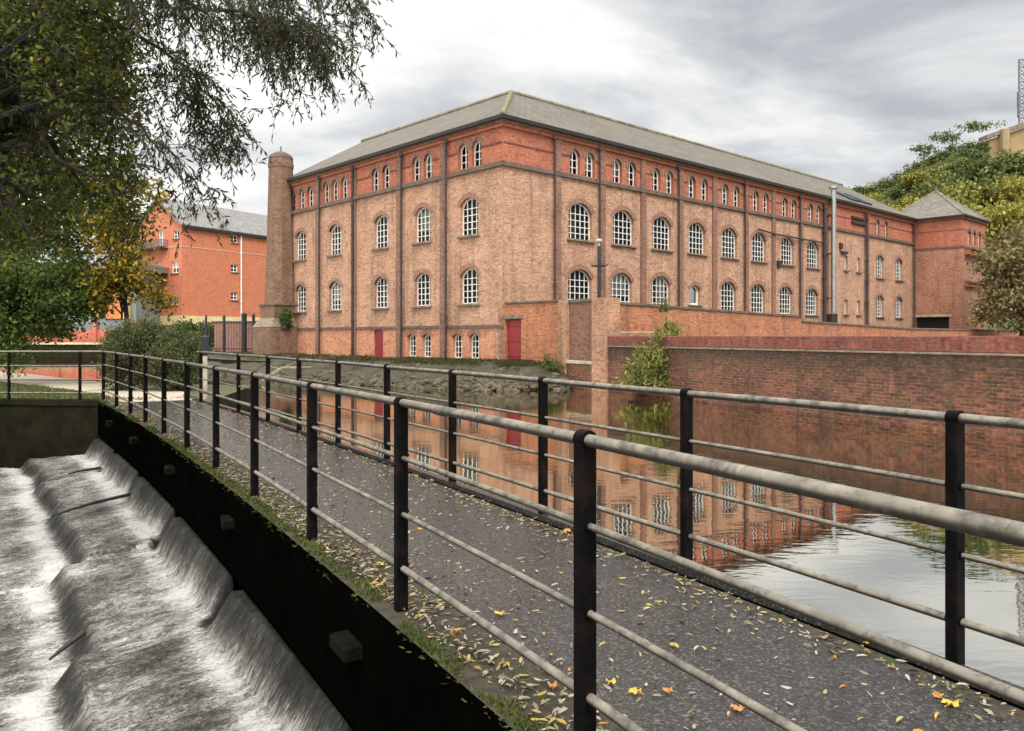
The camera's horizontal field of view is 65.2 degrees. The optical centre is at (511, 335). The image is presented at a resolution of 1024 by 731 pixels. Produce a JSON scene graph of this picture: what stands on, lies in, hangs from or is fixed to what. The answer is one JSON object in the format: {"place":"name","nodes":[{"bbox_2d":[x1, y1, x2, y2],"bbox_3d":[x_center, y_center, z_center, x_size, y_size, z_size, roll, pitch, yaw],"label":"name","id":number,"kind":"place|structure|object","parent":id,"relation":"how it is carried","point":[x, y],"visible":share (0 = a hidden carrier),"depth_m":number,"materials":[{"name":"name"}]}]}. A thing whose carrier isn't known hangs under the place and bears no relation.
{"place":"outdoors","nodes":[
{"label":"outdoors","id":0,"kind":"place"},
{"bbox_2d":[0,371,190,401],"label":"path bend","id":1,"kind":"object","parent":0,"point":[88,386],"visible":0.61,"depth_m":23.59,"materials":[{"name":"beige concrete"}]},
{"bbox_2d":[0,349,279,400],"bbox_3d":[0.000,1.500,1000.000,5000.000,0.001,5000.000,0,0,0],"label":"ground","id":2,"kind":"structure","parent":0,"point":[224,390],"depth_m":22.02,"materials":[{"name":"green plant"}]},
{"bbox_2d":[2,342,108,355],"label":"embankment wall","id":3,"kind":"structure","parent":2,"relation":"on","point":[53,346],"depth_m":94.80,"materials":[{"name":"stone"}]},
{"bbox_2d":[11,321,138,341],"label":"boundary wall","id":4,"kind":"structure","parent":3,"relation":"on","point":[93,333],"depth_m":97.20,"materials":[{"name":"brick"}]},
{"bbox_2d":[0,240,119,377],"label":"ash tree","id":5,"kind":"object","parent":2,"relation":"on","point":[65,301],"visible":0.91,"depth_m":23.68,"materials":[{"name":"green plant"}]},
{"bbox_2d":[0,383,149,399],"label":"lawn grass","id":6,"kind":"structure","parent":2,"relation":"on","point":[39,387],"depth_m":20.11,"materials":[{"name":"green plant"}]},
{"bbox_2d":[0,0,166,266],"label":"alder tree","id":7,"kind":"object","parent":2,"relation":"on","point":[36,65],"visible":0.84,"depth_m":8.47,"materials":[{"name":"green plant"}]},
{"bbox_2d":[0,262,167,329],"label":"office building","id":8,"kind":"structure","parent":2,"relation":"on","point":[134,310],"depth_m":105.00,"materials":[{"name":"orange brick"}]},
{"bbox_2d":[0,0,170,338],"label":"lime tree","id":9,"kind":"object","parent":2,"relation":"on","point":[75,221],"visible":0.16,"depth_m":25.66,"materials":[{"name":"green plant"}]},
{"bbox_2d":[72,172,183,322],"bbox_3d":[-11.399,-1.722,23.965,3.231,6.643,2.622,0,0,0],"label":"maple tree","id":10,"kind":"object","parent":2,"relation":"on","point":[121,277],"visible":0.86,"depth_m":23.65,"materials":[{"name":"yellow plant"}]},
{"bbox_2d":[91,312,175,390],"bbox_3d":[-10.502,0.425,22.437,2.014,2.288,2.678,0,0,0],"label":"evergreen bush","id":11,"kind":"object","parent":2,"relation":"on","point":[129,336],"visible":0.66,"depth_m":21.86,"materials":[{"name":"green plant"}]},
{"bbox_2d":[137,322,209,390],"bbox_3d":[-9.257,0.575,21.959,1.833,1.991,2.245,0,0,0],"label":"evergreen bush","id":12,"kind":"object","parent":2,"relation":"on","point":[183,346],"visible":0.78,"depth_m":21.60,"materials":[{"name":"green plant"}]},
{"bbox_2d":[134,198,266,327],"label":"apartment block","id":13,"kind":"structure","parent":2,"relation":"on","point":[211,278],"depth_m":114.34,"materials":[{"name":"brick"}]},
{"bbox_2d":[0,0,401,263],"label":"willow tree","id":14,"kind":"object","parent":2,"relation":"on","point":[278,34],"visible":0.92,"depth_m":9.53,"materials":[{"name":"green plant"}]},
{"bbox_2d":[201,336,208,398],"bbox_3d":[-7.291,0.757,19.000,0.170,1.535,0.170,0,0,-17],"label":"marker post","id":15,"kind":"object","parent":2,"relation":"on","point":[204,343],"visible":0.69,"depth_m":18.94,"materials":[{"name":"white metal"}]},
{"bbox_2d":[214,320,257,351],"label":"fence","id":16,"kind":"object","parent":2,"relation":"on","point":[233,335],"depth_m":66.00,"materials":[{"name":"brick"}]},
{"bbox_2d":[499,299,566,364],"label":"yard wall","id":17,"kind":"structure","parent":2,"relation":"on","point":[529,330],"depth_m":38.50,"materials":[{"name":"brick"}]},
{"bbox_2d":[508,320,520,358],"bbox_3d":[0.184,0.230,39.542,0.090,2.080,1.141,0,0,-43],"label":"door","id":18,"kind":"structure","parent":17,"relation":"in","point":[514,326],"depth_m":39.58,"materials":[{"name":"red wood"}]},
{"bbox_2d":[287,90,917,359],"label":"mill building","id":19,"kind":"structure","parent":2,"relation":"on","point":[446,234],"depth_m":48.72,"materials":[{"name":"orange brick"}]},
{"bbox_2d":[292,227,306,261],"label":"window","id":20,"kind":"structure","parent":19,"relation":"in","point":[302,237],"depth_m":56.01,"materials":[{"name":"white paint"}]},
{"bbox_2d":[294,281,306,312],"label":"window","id":21,"kind":"structure","parent":19,"relation":"in","point":[302,290],"depth_m":55.93,"materials":[{"name":"white glass"}]},
{"bbox_2d":[326,220,342,256],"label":"window","id":22,"kind":"structure","parent":19,"relation":"in","point":[336,232],"depth_m":52.63,"materials":[{"name":"white paint"}]},
{"bbox_2d":[326,277,342,311],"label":"window","id":23,"kind":"structure","parent":19,"relation":"in","point":[336,288],"depth_m":52.34,"materials":[{"name":"white paint"}]},
{"bbox_2d":[375,330,382,356],"bbox_3d":[-7.967,0.480,48.315,0.075,1.740,0.980,0,0,-43],"label":"door","id":24,"kind":"structure","parent":19,"relation":"in","point":[378,333],"depth_m":48.34,"materials":[{"name":"red wood"}]},
{"bbox_2d":[370,211,389,250],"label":"window","id":25,"kind":"structure","parent":19,"relation":"in","point":[382,224],"depth_m":48.52,"materials":[{"name":"white paint"}]},
{"bbox_2d":[370,272,389,309],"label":"window","id":26,"kind":"structure","parent":19,"relation":"in","point":[382,285],"depth_m":48.44,"materials":[{"name":"white paint"}]},
{"bbox_2d":[380,161,391,187],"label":"window","id":27,"kind":"structure","parent":19,"relation":"in","point":[387,172],"depth_m":47.96,"materials":[{"name":"white paint"}]},
{"bbox_2d":[404,329,417,357],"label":"window","id":28,"kind":"structure","parent":19,"relation":"in","point":[413,337],"depth_m":46.06,"materials":[{"name":"white glass"}]},
{"bbox_2d":[409,153,421,180],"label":"window","id":29,"kind":"structure","parent":19,"relation":"in","point":[417,163],"depth_m":45.72,"materials":[{"name":"white paint"}]},
{"bbox_2d":[411,202,432,244],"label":"window","id":30,"kind":"structure","parent":19,"relation":"in","point":[423,218],"depth_m":45.37,"materials":[{"name":"white paint"}]},
{"bbox_2d":[411,268,432,307],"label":"window","id":31,"kind":"structure","parent":19,"relation":"in","point":[423,282],"depth_m":45.54,"materials":[{"name":"white paint"}]},
{"bbox_2d":[420,329,432,357],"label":"window","id":32,"kind":"structure","parent":19,"relation":"in","point":[428,337],"depth_m":45.01,"materials":[{"name":"white glass"}]},
{"bbox_2d":[421,149,434,177],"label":"window","id":33,"kind":"structure","parent":19,"relation":"in","point":[429,159],"depth_m":44.91,"materials":[{"name":"white paint"}]},
{"bbox_2d":[450,329,463,358],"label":"window","id":34,"kind":"structure","parent":19,"relation":"in","point":[458,339],"depth_m":42.97,"materials":[{"name":"white paint"}]},
{"bbox_2d":[455,139,469,169],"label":"window","id":35,"kind":"structure","parent":19,"relation":"in","point":[464,152],"depth_m":42.66,"materials":[{"name":"white paint"}]},
{"bbox_2d":[456,192,480,238],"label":"window","id":36,"kind":"structure","parent":19,"relation":"in","point":[470,208],"depth_m":42.59,"materials":[{"name":"white paint"}]},
{"bbox_2d":[456,263,480,305],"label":"window","id":37,"kind":"structure","parent":19,"relation":"in","point":[470,278],"depth_m":42.55,"materials":[{"name":"white paint"}]},
{"bbox_2d":[466,329,480,358],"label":"window","id":38,"kind":"structure","parent":19,"relation":"in","point":[475,338],"depth_m":41.92,"materials":[{"name":"white paint"}]},
{"bbox_2d":[469,135,483,165],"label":"window","id":39,"kind":"structure","parent":19,"relation":"in","point":[478,146],"depth_m":41.86,"materials":[{"name":"white paint"}]},
{"bbox_2d":[567,145,582,173],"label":"window","id":40,"kind":"structure","parent":19,"relation":"in","point":[573,156],"depth_m":43.84,"materials":[{"name":"white paint"}]},
{"bbox_2d":[565,264,593,299],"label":"window","id":41,"kind":"structure","parent":19,"relation":"in","point":[578,281],"depth_m":44.60,"materials":[{"name":"white paint"}]},
{"bbox_2d":[566,198,595,242],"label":"window","id":42,"kind":"structure","parent":19,"relation":"in","point":[578,214],"depth_m":44.60,"materials":[{"name":"white paint"}]},
{"bbox_2d":[582,149,597,176],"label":"window","id":43,"kind":"structure","parent":19,"relation":"in","point":[588,160],"depth_m":44.68,"materials":[{"name":"white paint"}]},
{"bbox_2d":[611,155,624,182],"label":"window","id":44,"kind":"structure","parent":19,"relation":"in","point":[615,163],"depth_m":46.31,"materials":[{"name":"white paint"}]},
{"bbox_2d":[608,268,634,301],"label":"window","id":45,"kind":"structure","parent":19,"relation":"in","point":[619,282],"depth_m":46.62,"materials":[{"name":"white paint"}]},
{"bbox_2d":[611,206,637,247],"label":"window","id":46,"kind":"structure","parent":19,"relation":"in","point":[621,221],"depth_m":47.06,"materials":[{"name":"white paint"}]},
{"bbox_2d":[625,159,638,185],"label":"window","id":47,"kind":"structure","parent":19,"relation":"in","point":[628,164],"depth_m":47.15,"materials":[{"name":"white paint"}]},
{"bbox_2d":[650,164,662,190],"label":"window","id":48,"kind":"structure","parent":19,"relation":"in","point":[653,169],"depth_m":48.80,"materials":[{"name":"white paint"}]},
{"bbox_2d":[649,272,672,304],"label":"window","id":49,"kind":"structure","parent":19,"relation":"in","point":[659,287],"depth_m":49.34,"materials":[{"name":"white paint"}]},
{"bbox_2d":[650,212,674,252],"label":"window","id":50,"kind":"structure","parent":19,"relation":"in","point":[660,228],"depth_m":49.53,"materials":[{"name":"white paint"}]},
{"bbox_2d":[688,281,703,306],"bbox_3d":[11.690,-2.696,51.253,1.559,1.627,0.440,0,0,-43],"label":"window","id":51,"kind":"structure","parent":19,"relation":"in","point":[693,290],"depth_m":51.45,"materials":[{"name":"white paint"}]},
{"bbox_2d":[687,218,708,256],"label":"window","id":52,"kind":"structure","parent":19,"relation":"in","point":[695,233],"depth_m":51.98,"materials":[{"name":"white paint"}]},
{"bbox_2d":[719,278,737,309],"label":"window","id":53,"kind":"structure","parent":19,"relation":"in","point":[727,292],"depth_m":54.62,"materials":[{"name":"white paint"}]},
{"bbox_2d":[720,224,740,259],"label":"window","id":54,"kind":"structure","parent":19,"relation":"in","point":[728,239],"depth_m":54.58,"materials":[{"name":"white paint"}]},
{"bbox_2d":[749,280,766,312],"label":"window","id":55,"kind":"structure","parent":19,"relation":"in","point":[756,292],"depth_m":57.19,"materials":[{"name":"white glass"}]},
{"bbox_2d":[750,229,768,263],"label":"window","id":56,"kind":"structure","parent":19,"relation":"in","point":[757,241],"depth_m":57.16,"materials":[{"name":"white paint"}]},
{"bbox_2d":[778,283,795,314],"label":"window","id":57,"kind":"structure","parent":19,"relation":"in","point":[784,295],"depth_m":59.73,"materials":[{"name":"white glass"}]},
{"bbox_2d":[780,234,796,266],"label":"window","id":58,"kind":"structure","parent":19,"relation":"in","point":[785,243],"depth_m":59.92,"materials":[{"name":"white paint"}]},
{"bbox_2d":[805,285,820,315],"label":"window","id":59,"kind":"structure","parent":19,"relation":"in","point":[810,295],"depth_m":62.46,"materials":[{"name":"white glass"}]},
{"bbox_2d":[806,238,821,269],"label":"window","id":60,"kind":"structure","parent":19,"relation":"in","point":[811,249],"depth_m":62.46,"materials":[{"name":"white paint"}]},
{"bbox_2d":[620,302,1018,335],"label":"long brick wall","id":61,"kind":"structure","parent":2,"relation":"on","point":[638,317],"depth_m":42.52,"materials":[{"name":"brick"}]},
{"bbox_2d":[900,186,992,328],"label":"stair tower","id":62,"kind":"structure","parent":2,"relation":"on","point":[948,231],"depth_m":73.77,"materials":[{"name":"brick"}]},
{"bbox_2d":[0,439,351,730],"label":"weir water","id":63,"kind":"structure","parent":0,"point":[136,585],"depth_m":7.98,"materials":[{"name":"liquid"}]},
{"bbox_2d":[48,630,85,660],"bbox_3d":[-4.306,2.992,7.748,0.058,0.196,0.356,0,0,30],"label":"driftwood branch","id":64,"kind":"object","parent":63,"relation":"in","point":[76,637],"visible":1,"depth_m":7.75,"materials":[{"name":"brown wood"}]},
{"bbox_2d":[52,492,130,516],"bbox_3d":[-6.640,2.671,12.765,0.062,0.161,1.383,0,0,32],"label":"driftwood branch","id":65,"kind":"object","parent":63,"relation":"in","point":[102,500],"visible":0.84,"depth_m":12.77,"materials":[{"name":"brown wood"}]},
{"bbox_2d":[200,312,254,352],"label":"iron gate","id":66,"kind":"structure","parent":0,"point":[243,323],"depth_m":61.94,"materials":[{"name":"black metal"}]},
{"bbox_2d":[207,358,278,412],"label":"canal bank","id":67,"kind":"structure","parent":0,"point":[245,394],"depth_m":22.93,"materials":[{"name":"stone"}]},
{"bbox_2d":[98,395,1023,730],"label":"footbridge","id":68,"kind":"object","parent":67,"relation":"on","point":[366,669],"visible":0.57,"depth_m":5.39,"materials":[{"name":"concrete"}]},
{"bbox_2d":[98,399,564,730],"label":"moss","id":69,"kind":"object","parent":68,"relation":"on","point":[421,641],"visible":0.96,"depth_m":4.84,"materials":[{"name":"green plant"}]},
{"bbox_2d":[102,350,1023,730],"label":"railing","id":70,"kind":"object","parent":68,"relation":"on","point":[588,702],"visible":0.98,"depth_m":2.81,"materials":[{"name":"metal"}]},
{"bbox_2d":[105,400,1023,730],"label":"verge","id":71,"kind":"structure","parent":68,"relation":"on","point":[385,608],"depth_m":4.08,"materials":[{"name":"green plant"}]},
{"bbox_2d":[197,351,1023,664],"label":"railing","id":72,"kind":"object","parent":68,"relation":"on","point":[957,623],"visible":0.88,"depth_m":4.73,"materials":[{"name":"metal"}]},
{"bbox_2d":[558,297,619,390],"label":"brick pier wall","id":73,"kind":"structure","parent":67,"relation":"on","point":[587,327],"depth_m":35.35,"materials":[{"name":"brick"}]},
{"bbox_2d":[589,239,608,297],"bbox_3d":[3.969,-2.559,36.500,0.928,3.718,0.927,0,0,0],"label":"security camera pole","id":74,"kind":"object","parent":73,"relation":"on","point":[598,265],"visible":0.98,"depth_m":36.44,"materials":[{"name":"black metal"}]},
{"bbox_2d":[607,336,1023,440],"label":"canal retaining wall","id":75,"kind":"structure","parent":67,"relation":"on","point":[979,375],"depth_m":22.10,"materials":[{"name":"brick"}]},
{"bbox_2d":[611,311,687,393],"bbox_3d":[5.526,0.673,30.943,3.501,3.302,2.558,0,0,0],"label":"buddleia bush","id":76,"kind":"object","parent":75,"relation":"on","point":[651,355],"visible":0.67,"depth_m":30.35,"materials":[{"name":"green plant"}]},
{"bbox_2d":[233,587,352,730],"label":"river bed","id":77,"kind":"object","parent":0,"point":[237,589],"depth_m":13.41,"materials":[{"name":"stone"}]},
{"bbox_2d":[0,398,116,468],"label":"quay wall","id":78,"kind":"structure","parent":77,"relation":"on","point":[37,428],"depth_m":18.77,"materials":[{"name":"concrete"}]},
{"bbox_2d":[0,350,102,399],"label":"side railing","id":79,"kind":"object","parent":78,"relation":"on","point":[79,379],"visible":0.98,"depth_m":18.73,"materials":[{"name":"metal"}]},
{"bbox_2d":[207,351,569,390],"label":"mill bank","id":80,"kind":"structure","parent":0,"point":[246,366],"depth_m":39.51,"materials":[{"name":"stone"}]},
{"bbox_2d":[164,315,213,350],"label":"clipped hedge","id":81,"kind":"object","parent":80,"relation":"on","point":[189,325],"visible":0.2,"depth_m":67.87,"materials":[{"name":"green plant"}]},
{"bbox_2d":[252,146,302,354],"bbox_3d":[-16.279,-5.775,56.349,2.927,15.150,2.927,0,0,-43],"label":"chimney stack","id":82,"kind":"object","parent":80,"relation":"on","point":[269,336],"visible":0.77,"depth_m":55.54,"materials":[{"name":"brick"}]},
{"bbox_2d":[276,306,295,329],"bbox_3d":[-15.585,-1.254,54.981,1.330,1.698,1.094,0,0,0],"label":"ivy clump","id":83,"kind":"object","parent":82,"relation":"attached to","point":[287,317],"visible":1,"depth_m":54.86,"materials":[{"name":"green plant"}]},
{"bbox_2d":[208,350,565,375],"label":"bank grass","id":84,"kind":"structure","parent":80,"relation":"on","point":[476,361],"depth_m":41.28,"materials":[{"name":"green plant"}]},
{"bbox_2d":[207,359,567,391],"bbox_3d":[-9.089,1.924,42.499,27.182,1.233,5.780,0,0,36],"label":"rubble","id":85,"kind":"object","parent":80,"relation":"on","point":[481,385],"visible":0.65,"depth_m":36.26,"materials":[{"name":"stone"}]},
{"bbox_2d":[537,353,566,370],"bbox_3d":[1.778,1.102,36.550,1.603,1.027,0.964,0,0,40],"label":"weed clump","id":86,"kind":"object","parent":80,"relation":"on","point":[548,365],"visible":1,"depth_m":36.46,"materials":[{"name":"green plant"}]},
{"bbox_2d":[0,356,1023,730],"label":"canal water","id":87,"kind":"structure","parent":0,"point":[994,596],"depth_m":12.66,"materials":[{"name":"brown liquid"}]},
{"bbox_2d":[19,0,1023,261],"label":"sky","id":88,"kind":"structure","parent":0,"point":[839,91],"materials":[{"name":"grey"}]},
{"bbox_2d":[122,400,1023,730],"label":"path","id":89,"kind":"structure","parent":0,"point":[756,668],"depth_m":4.12,"materials":[{"name":"grey asphalt"}]},
{"bbox_2d":[102,396,1022,730],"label":"leaf litter","id":90,"kind":"object","parent":89,"relation":"on","point":[442,604],"visible":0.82,"depth_m":4.54,"materials":[{"name":"brown plant"}]},
{"bbox_2d":[985,149,1023,329],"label":"hillside","id":91,"kind":"structure","parent":0,"point":[994,276],"depth_m":90.43,"materials":[{"name":"green plant"}]},
{"bbox_2d":[863,177,894,194],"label":"hill tree","id":92,"kind":"object","parent":91,"relation":"on","point":[879,185],"visible":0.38,"depth_m":139.52,"materials":[{"name":"green plant"}]},
{"bbox_2d":[896,169,927,186],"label":"hillside shrub","id":93,"kind":"object","parent":91,"relation":"on","point":[913,178],"visible":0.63,"depth_m":129.38,"materials":[{"name":"yellow plant"}]},
{"bbox_2d":[912,173,962,191],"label":"hillside shrub","id":94,"kind":"object","parent":91,"relation":"on","point":[947,179],"visible":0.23,"depth_m":121.55,"materials":[{"name":"green plant"}]},
{"bbox_2d":[915,177,981,207],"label":"hill tree","id":95,"kind":"object","parent":91,"relation":"on","point":[959,190],"visible":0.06,"depth_m":105.19,"materials":[{"name":"green plant"}]},
{"bbox_2d":[933,156,978,172],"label":"hillside shrub","id":96,"kind":"object","parent":91,"relation":"on","point":[954,164],"visible":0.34,"depth_m":127.71,"materials":[{"name":"green plant"}]},
{"bbox_2d":[905,118,1010,159],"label":"windswept tree","id":97,"kind":"object","parent":91,"relation":"on","point":[946,139],"visible":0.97,"depth_m":140.85,"materials":[{"name":"green plant"}]},
{"bbox_2d":[945,146,992,162],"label":"hillside shrub","id":98,"kind":"object","parent":91,"relation":"on","point":[961,153],"visible":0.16,"depth_m":132.45,"materials":[{"name":"green plant"}]},
{"bbox_2d":[952,177,1006,211],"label":"yellow tree","id":99,"kind":"object","parent":91,"relation":"on","point":[970,197],"visible":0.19,"depth_m":106.52,"materials":[{"name":"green plant"}]},
{"bbox_2d":[952,154,1009,185],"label":"hill tree","id":100,"kind":"object","parent":91,"relation":"on","point":[971,175],"visible":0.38,"depth_m":114.67,"materials":[{"name":"green plant"}]},
{"bbox_2d":[949,166,1021,210],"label":"hill tree","id":101,"kind":"object","parent":91,"relation":"on","point":[985,186],"visible":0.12,"depth_m":106.79,"materials":[{"name":"green plant"}]},
{"bbox_2d":[962,200,1016,276],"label":"yellow tree","id":102,"kind":"object","parent":91,"relation":"on","point":[992,224],"visible":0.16,"depth_m":96.53,"materials":[{"name":"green plant"}]},
{"bbox_2d":[969,151,1021,176],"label":"hill tree","id":103,"kind":"object","parent":91,"relation":"on","point":[985,163],"visible":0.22,"depth_m":113.00,"materials":[{"name":"green plant"}]},
{"bbox_2d":[972,174,1023,207],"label":"yellow tree","id":104,"kind":"object","parent":91,"relation":"on","point":[1012,186],"visible":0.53,"depth_m":104.93,"materials":[{"name":"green plant"}]},
{"bbox_2d":[972,197,1023,280],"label":"yellow tree","id":105,"kind":"object","parent":91,"relation":"on","point":[1008,204],"visible":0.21,"depth_m":96.36,"materials":[{"name":"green plant"}]},
{"bbox_2d":[979,122,1023,159],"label":"castle wall","id":106,"kind":"structure","parent":91,"relation":"on","point":[1013,141],"depth_m":137.92,"materials":[{"name":"stone"}]},
{"bbox_2d":[1017,59,1023,123],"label":"radio mast","id":107,"kind":"object","parent":106,"relation":"on","point":[1018,97],"visible":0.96,"depth_m":140.65,"materials":[{"name":"metal"}]},
{"bbox_2d":[983,198,1023,246],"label":"yellow tree","id":108,"kind":"object","parent":91,"relation":"on","point":[1006,219],"visible":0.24,"depth_m":95.94,"materials":[{"name":"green plant"}]},
{"bbox_2d":[992,147,1023,178],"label":"hill tree","id":109,"kind":"object","parent":91,"relation":"on","point":[1007,158],"visible":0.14,"depth_m":115.00,"materials":[{"name":"green plant"}]},
{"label":"yard ground","id":110,"kind":"structure","parent":0,"visible":0},
{"bbox_2d":[961,219,1023,335],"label":"sycamore tree","id":111,"kind":"object","parent":110,"relation":"on","point":[1008,258],"visible":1,"depth_m":65.19,"materials":[{"name":"green plant"}]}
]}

